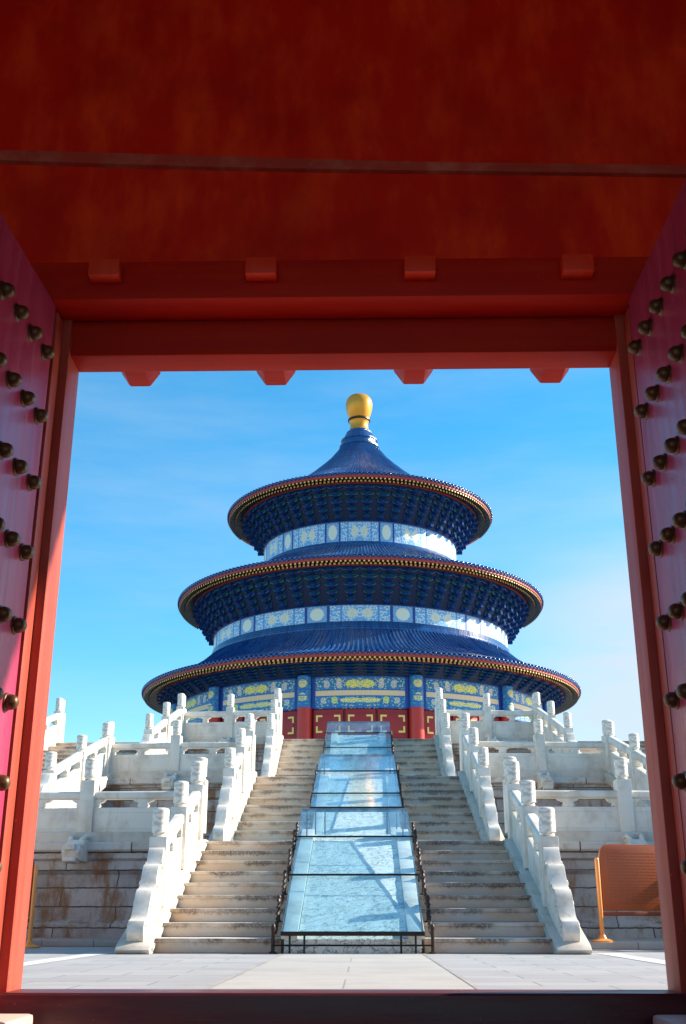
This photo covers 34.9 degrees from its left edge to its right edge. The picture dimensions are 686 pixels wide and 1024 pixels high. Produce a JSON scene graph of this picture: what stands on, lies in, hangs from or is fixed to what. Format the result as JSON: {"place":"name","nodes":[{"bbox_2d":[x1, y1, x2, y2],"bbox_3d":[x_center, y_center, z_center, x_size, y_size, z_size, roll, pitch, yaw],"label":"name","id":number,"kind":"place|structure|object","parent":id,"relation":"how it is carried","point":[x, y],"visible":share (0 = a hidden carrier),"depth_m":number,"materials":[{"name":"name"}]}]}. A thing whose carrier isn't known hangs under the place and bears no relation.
{"place":"outdoors","nodes":[
{"label":"outdoors","id":0,"kind":"place"},
{"bbox_2d":[21,947,667,989],"bbox_3d":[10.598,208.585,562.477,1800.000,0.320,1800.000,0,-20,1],"label":"ground","id":1,"kind":"structure","parent":0,"point":[111,969],"depth_m":9.67,"materials":[{"name":"grey stone"}]},
{"bbox_2d":[25,858,39,947],"bbox_3d":[-5.184,5.768,16.264,1.500,1.345,0.320,-2,-20,5],"label":"notice board","id":2,"kind":"object","parent":1,"relation":"on","point":[31,911],"visible":0.27,"depth_m":16.16,"materials":[{"name":"orange metal"}]},
{"bbox_2d":[23,953,107,965],"bbox_3d":[-3.147,3.990,9.515,0.280,0.001,9.300,0,-20,1],"label":"pavement strip","id":3,"kind":"object","parent":1,"relation":"on","point":[56,959],"visible":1,"depth_m":12.04,"materials":[{"name":"stone"}]},
{"bbox_2d":[115,761,207,953],"bbox_3d":[-2.557,4.923,16.290,0.466,2.951,4.998,0,-20,1],"label":"stair balustrade","id":4,"kind":"object","parent":1,"relation":"on","point":[177,843],"visible":1,"depth_m":15.33,"materials":[{"name":"stone"}]},
{"bbox_2d":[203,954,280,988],"bbox_3d":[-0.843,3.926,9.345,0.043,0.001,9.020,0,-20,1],"label":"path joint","id":5,"kind":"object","parent":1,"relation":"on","point":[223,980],"visible":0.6,"depth_m":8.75,"materials":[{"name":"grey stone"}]},
{"bbox_2d":[211,954,473,988],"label":"path","id":6,"kind":"structure","parent":1,"relation":"on","point":[352,971],"depth_m":8.77,"materials":[{"name":"stone"}]},
{"bbox_2d":[0,0,685,1023],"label":"gate building","id":7,"kind":"structure","parent":1,"relation":"on","point":[274,192],"depth_m":6.22,"materials":[{"name":"red paint"}]},
{"bbox_2d":[0,213,55,871],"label":"door","id":8,"kind":"structure","parent":7,"relation":"in","point":[27,310],"depth_m":5.24,"materials":[{"name":"red paint"}]},
{"bbox_2d":[628,179,685,874],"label":"door","id":9,"kind":"structure","parent":7,"relation":"in","point":[657,302],"depth_m":5.09,"materials":[{"name":"red paint"}]},
{"bbox_2d":[25,834,663,948],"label":"terrace","id":10,"kind":"structure","parent":1,"relation":"on","point":[85,892],"depth_m":18.46,"materials":[{"name":"stone"}]},
{"bbox_2d":[35,757,207,842],"bbox_3d":[-4.342,5.063,19.166,3.940,1.438,0.426,-2,-20,5],"label":"terrace balustrade","id":11,"kind":"object","parent":10,"relation":"on","point":[91,819],"visible":0.59,"depth_m":18.99,"materials":[{"name":"stone"}]},
{"bbox_2d":[230,776,482,840],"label":"staircase","id":12,"kind":"structure","parent":10,"relation":"on","point":[438,807],"depth_m":24.24,"materials":[{"name":"stone"}]},
{"bbox_2d":[208,713,256,840],"bbox_3d":[-2.413,5.892,24.550,0.466,3.616,5.649,0,-20,1],"label":"stair balustrade","id":13,"kind":"object","parent":12,"relation":"on","point":[239,776],"visible":1,"depth_m":23.55,"materials":[{"name":"stone"}]},
{"bbox_2d":[308,765,318,828],"bbox_3d":[-0.689,6.528,24.510,0.095,2.396,5.682,0,-20,1],"label":"chain barrier","id":14,"kind":"object","parent":12,"relation":"on","point":[309,816],"visible":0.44,"depth_m":24.71,"materials":[{"name":"brown metal"}]},
{"bbox_2d":[396,765,406,828],"bbox_3d":[1.311,6.515,24.476,0.095,2.396,5.682,0,-20,1],"label":"chain barrier","id":15,"kind":"object","parent":12,"relation":"on","point":[402,802],"visible":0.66,"depth_m":24.09,"materials":[{"name":"brown metal"}]},
{"bbox_2d":[312,768,400,835],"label":"carved ramp","id":16,"kind":"structure","parent":10,"relation":"on","point":[356,823],"depth_m":24.23,"materials":[{"name":"stone"}]},
{"bbox_2d":[310,755,401,834],"bbox_3d":[0.301,6.263,24.000,2.040,2.542,5.032,0,-20,1],"label":"railing","id":17,"kind":"object","parent":16,"relation":"on","point":[388,807],"visible":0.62,"depth_m":22.57,"materials":[{"name":"black metal"}]},
{"bbox_2d":[100,772,613,839],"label":"terrace","id":18,"kind":"structure","parent":10,"relation":"on","point":[540,780],"depth_m":27.16,"materials":[{"name":"stone"}]},
{"bbox_2d":[44,698,62,749],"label":"stair balustrade","id":19,"kind":"object","parent":18,"relation":"on","point":[52,734],"visible":0.17,"depth_m":37.27,"materials":[{"name":"stone"}]},
{"bbox_2d":[41,742,139,778],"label":"staircase","id":20,"kind":"structure","parent":18,"relation":"on","point":[64,750],"depth_m":35.05,"materials":[{"name":"stone"}]},
{"bbox_2d":[135,693,185,754],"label":"stair balustrade","id":21,"kind":"object","parent":18,"relation":"on","point":[164,726],"visible":0.3,"depth_m":33.87,"materials":[{"name":"stone"}]},
{"bbox_2d":[107,720,255,778],"bbox_3d":[-4.191,6.048,27.794,3.943,1.478,0.430,-2,-20,5],"label":"terrace balustrade","id":22,"kind":"object","parent":18,"relation":"on","point":[143,764],"visible":0.69,"depth_m":27.66,"materials":[{"name":"stone"}]},
{"bbox_2d":[260,688,283,775],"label":"stair balustrade","id":23,"kind":"object","parent":18,"relation":"on","point":[273,744],"visible":0.86,"depth_m":33.85,"materials":[{"name":"stone"}]},
{"bbox_2d":[323,722,392,767],"bbox_3d":[0.479,7.603,34.090,2.340,2.928,4.892,0,-20,1],"label":"railing","id":24,"kind":"object","parent":18,"relation":"on","point":[325,747],"visible":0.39,"depth_m":35.69,"materials":[{"name":"black metal"}]},
{"bbox_2d":[275,739,441,775],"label":"staircase","id":25,"kind":"structure","parent":18,"relation":"on","point":[413,757],"depth_m":34.47,"materials":[{"name":"stone"}]},
{"bbox_2d":[320,731,325,772],"bbox_3d":[-0.620,7.784,34.127,0.095,2.613,4.755,0,-20,1],"label":"chain barrier","id":26,"kind":"object","parent":25,"relation":"on","point":[323,751],"visible":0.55,"depth_m":34.69,"materials":[{"name":"brown metal"}]},
{"bbox_2d":[390,731,395,775],"bbox_3d":[1.580,7.770,34.090,0.095,2.613,4.755,0,-20,1],"label":"chain barrier","id":27,"kind":"object","parent":25,"relation":"on","point":[393,753],"visible":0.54,"depth_m":34.59,"materials":[{"name":"brown metal"}]},
{"bbox_2d":[329,733,387,773],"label":"carved ramp","id":28,"kind":"structure","parent":18,"relation":"on","point":[358,763],"depth_m":34.55,"materials":[{"name":"stone"}]},
{"bbox_2d":[184,736,532,775],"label":"terrace","id":29,"kind":"structure","parent":18,"relation":"on","point":[259,749],"depth_m":36.38,"materials":[{"name":"stone"}]},
{"bbox_2d":[50,700,65,741],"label":"terrace balustrade","id":30,"kind":"object","parent":29,"relation":"on","point":[63,722],"visible":0.2,"depth_m":38.04,"materials":[{"name":"stone"}]},
{"bbox_2d":[183,694,281,740],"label":"terrace balustrade","id":31,"kind":"object","parent":29,"relation":"on","point":[205,730],"visible":0.73,"depth_m":36.92,"materials":[{"name":"stone"}]},
{"bbox_2d":[141,393,580,738],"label":"round hall","id":32,"kind":"structure","parent":29,"relation":"on","point":[360,593],"depth_m":75.66,"materials":[{"name":"blue tile"}]},
{"bbox_2d":[222,717,242,721],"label":"door leaf","id":33,"kind":"structure","parent":32,"relation":"in","point":[240,719],"depth_m":72.66,"materials":[{"name":"red wood"}]},
{"bbox_2d":[244,716,266,721],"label":"door leaf","id":34,"kind":"structure","parent":32,"relation":"in","point":[262,718],"depth_m":71.62,"materials":[{"name":"red wood"}]},
{"bbox_2d":[282,711,296,738],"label":"door leaf","id":35,"kind":"structure","parent":32,"relation":"in","point":[289,719],"depth_m":70.65,"materials":[{"name":"red wood"}]},
{"bbox_2d":[314,709,342,738],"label":"door leaf","id":36,"kind":"structure","parent":32,"relation":"in","point":[321,717],"depth_m":70.03,"materials":[{"name":"red wood"}]},
{"bbox_2d":[345,709,375,734],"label":"door leaf","id":37,"kind":"structure","parent":32,"relation":"in","point":[351,715],"depth_m":69.86,"materials":[{"name":"red wood"}]},
{"bbox_2d":[377,709,407,738],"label":"door leaf","id":38,"kind":"structure","parent":32,"relation":"in","point":[397,719],"depth_m":69.95,"materials":[{"name":"red wood"}]},
{"bbox_2d":[424,711,450,738],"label":"door leaf","id":39,"kind":"structure","parent":32,"relation":"in","point":[429,716],"depth_m":70.45,"materials":[{"name":"red wood"}]},
{"bbox_2d":[452,716,476,720],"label":"door leaf","id":40,"kind":"structure","parent":32,"relation":"in","point":[455,718],"depth_m":71.78,"materials":[{"name":"red wood"}]},
{"bbox_2d":[478,716,499,720],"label":"door leaf","id":41,"kind":"structure","parent":32,"relation":"in","point":[479,719],"depth_m":73.07,"materials":[{"name":"red wood"}]},
{"bbox_2d":[435,693,534,739],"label":"terrace balustrade","id":42,"kind":"object","parent":29,"relation":"on","point":[510,729],"visible":0.68,"depth_m":36.76,"materials":[{"name":"stone"}]},
{"bbox_2d":[434,688,456,775],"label":"stair balustrade","id":43,"kind":"object","parent":18,"relation":"on","point":[442,742],"visible":0.76,"depth_m":33.73,"materials":[{"name":"stone"}]},
{"bbox_2d":[459,719,609,777],"bbox_3d":[4.914,5.991,27.641,3.943,1.478,0.430,1,-20,-3],"label":"terrace balustrade","id":44,"kind":"object","parent":18,"relation":"on","point":[574,763],"visible":0.71,"depth_m":27.50,"materials":[{"name":"stone"}]},
{"bbox_2d":[532,692,580,752],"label":"stair balustrade","id":45,"kind":"object","parent":18,"relation":"on","point":[554,730],"visible":0.28,"depth_m":33.70,"materials":[{"name":"stone"}]},
{"bbox_2d":[577,741,645,769],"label":"staircase","id":46,"kind":"structure","parent":18,"relation":"on","point":[596,751],"depth_m":34.77,"materials":[{"name":"stone"}]},
{"bbox_2d":[458,713,504,840],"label":"stair balustrade","id":47,"kind":"object","parent":10,"relation":"on","point":[474,778],"visible":0.98,"depth_m":23.39,"materials":[{"name":"stone"}]},
{"bbox_2d":[503,756,653,841],"bbox_3d":[4.764,5.006,19.013,3.940,1.438,0.426,1,-20,-3],"label":"terrace balustrade","id":48,"kind":"object","parent":10,"relation":"on","point":[620,818],"visible":0.65,"depth_m":18.83,"materials":[{"name":"stone"}]},
{"bbox_2d":[604,721,650,806],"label":"stair balustrade","id":49,"kind":"object","parent":10,"relation":"on","point":[637,772],"visible":0.23,"depth_m":25.13,"materials":[{"name":"stone"}]},
{"bbox_2d":[281,829,424,953],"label":"carved ramp","id":50,"kind":"structure","parent":1,"relation":"on","point":[353,903],"depth_m":15.18,"materials":[{"name":"stone"}]},
{"bbox_2d":[271,809,433,953],"bbox_3d":[0.160,5.236,15.969,2.020,2.145,4.412,0,-20,1],"label":"glass cover","id":51,"kind":"object","parent":50,"relation":"on","point":[353,933],"visible":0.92,"depth_m":14.59,"materials":[{"name":"clear glass"}]},
{"bbox_2d":[154,841,552,953],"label":"staircase","id":52,"kind":"structure","parent":1,"relation":"on","point":[480,902],"depth_m":15.44,"materials":[{"name":"stone"}]},
{"bbox_2d":[269,822,298,953],"bbox_3d":[-0.834,5.446,16.291,0.095,1.971,5.032,0,-20,1],"label":"chain barrier","id":53,"kind":"object","parent":52,"relation":"on","point":[280,902],"visible":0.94,"depth_m":15.43,"materials":[{"name":"brown metal"}]},
{"bbox_2d":[411,822,436,953],"bbox_3d":[1.166,5.434,16.257,0.095,1.971,5.032,0,-20,1],"label":"chain barrier","id":54,"kind":"object","parent":52,"relation":"on","point":[431,926],"visible":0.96,"depth_m":15.40,"materials":[{"name":"brown metal"}]},
{"bbox_2d":[423,954,481,988],"bbox_3d":[0.923,3.915,9.316,0.043,0.001,9.020,0,-20,1],"label":"path joint","id":55,"kind":"object","parent":1,"relation":"on","point":[458,975],"visible":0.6,"depth_m":8.75,"materials":[{"name":"grey stone"}]},
{"bbox_2d":[502,760,591,953],"bbox_3d":[2.882,4.890,16.199,0.466,2.951,4.998,0,-20,1],"label":"stair balustrade","id":56,"kind":"object","parent":1,"relation":"on","point":[531,843],"visible":1,"depth_m":15.23,"materials":[{"name":"stone"}]},
{"bbox_2d":[592,844,660,941],"bbox_3d":[4.274,5.565,15.970,1.500,1.345,0.320,6,-21,-16],"label":"notice board","id":57,"kind":"object","parent":1,"relation":"on","point":[626,878],"visible":0.82,"depth_m":15.97,"materials":[{"name":"brown wood"}]},
{"bbox_2d":[597,953,665,964],"bbox_3d":[3.232,3.950,9.408,0.280,0.001,9.300,0,-20,1],"label":"pavement strip","id":58,"kind":"object","parent":1,"relation":"on","point":[646,959],"visible":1,"depth_m":12.33,"materials":[{"name":"stone"}]},
{"bbox_2d":[47,368,643,741],"label":"sky","id":59,"kind":"structure","parent":0,"point":[157,470],"materials":[{"name":"blue"}]},
{"bbox_3d":[-8.042,6.859,24.902,3.720,2.048,8.120,0,-20,1],"label":"staircase","id":60,"kind":"object","parent":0,"visible":0},
{"bbox_2d":[40,722,111,807],"bbox_3d":[-6.098,5.879,24.283,0.466,3.456,6.999,0,-20,1],"label":"stair balustrade","id":61,"kind":"object","parent":60,"relation":"on","point":[68,781],"visible":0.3,"depth_m":24.73,"materials":[{"name":"stone"}]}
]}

